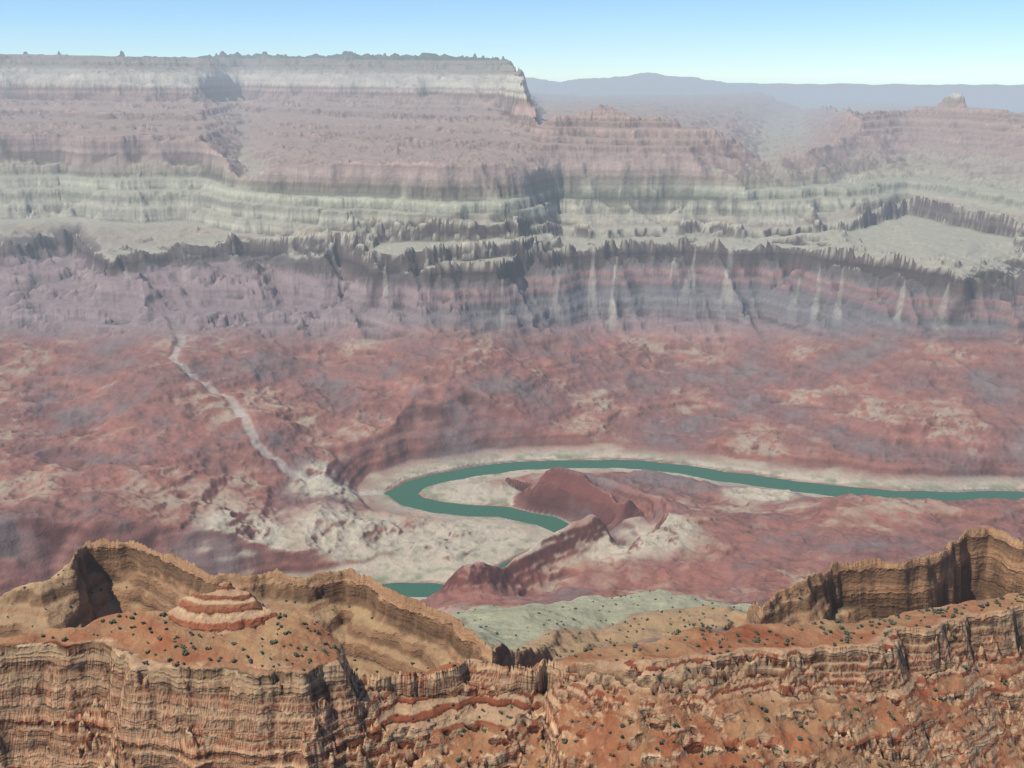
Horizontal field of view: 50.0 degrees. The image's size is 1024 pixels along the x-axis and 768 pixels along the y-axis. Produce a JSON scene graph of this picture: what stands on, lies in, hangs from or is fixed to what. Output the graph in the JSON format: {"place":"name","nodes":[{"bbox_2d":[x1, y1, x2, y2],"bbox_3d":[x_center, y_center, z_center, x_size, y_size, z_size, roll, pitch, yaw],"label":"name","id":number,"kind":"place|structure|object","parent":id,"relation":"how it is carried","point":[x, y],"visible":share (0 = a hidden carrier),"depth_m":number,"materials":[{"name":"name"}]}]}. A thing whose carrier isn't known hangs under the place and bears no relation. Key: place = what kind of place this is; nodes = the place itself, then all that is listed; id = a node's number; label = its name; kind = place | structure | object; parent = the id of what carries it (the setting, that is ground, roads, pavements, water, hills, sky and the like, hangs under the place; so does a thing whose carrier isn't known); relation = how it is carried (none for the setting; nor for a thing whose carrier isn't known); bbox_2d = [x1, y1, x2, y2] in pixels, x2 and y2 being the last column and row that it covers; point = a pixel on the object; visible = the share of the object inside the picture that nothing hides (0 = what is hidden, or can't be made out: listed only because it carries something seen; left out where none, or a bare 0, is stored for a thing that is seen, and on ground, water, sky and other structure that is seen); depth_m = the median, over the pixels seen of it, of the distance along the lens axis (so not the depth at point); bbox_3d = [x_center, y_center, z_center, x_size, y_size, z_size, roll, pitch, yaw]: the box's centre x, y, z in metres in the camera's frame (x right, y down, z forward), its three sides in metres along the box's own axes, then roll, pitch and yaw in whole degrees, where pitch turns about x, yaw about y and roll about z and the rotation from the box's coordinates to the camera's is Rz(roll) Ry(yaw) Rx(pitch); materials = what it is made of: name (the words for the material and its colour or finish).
{"place":"outdoors","nodes":[
{"label":"outdoors","id":0,"kind":"place"},
{"bbox_2d":[0,50,1023,767],"bbox_3d":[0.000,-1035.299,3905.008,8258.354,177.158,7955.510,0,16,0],"label":"terrain","id":1,"kind":"structure","parent":0,"point":[274,328],"depth_m":449.74,"materials":[{"name":"red stone"}]},
{"bbox_2d":[6,570,1023,767],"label":"shrubs","id":2,"kind":"object","parent":1,"relation":"on","point":[678,631],"visible":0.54,"depth_m":102.29,"materials":[{"name":"green plant"}]},
{"bbox_2d":[0,0,1023,84],"label":"sky","id":3,"kind":"structure","parent":0,"point":[871,42],"materials":[{"name":"blue"}]},
{"bbox_2d":[382,460,1023,596],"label":"river","id":4,"kind":"structure","parent":0,"point":[406,494],"depth_m":402.90,"materials":[{"name":"liquid"}]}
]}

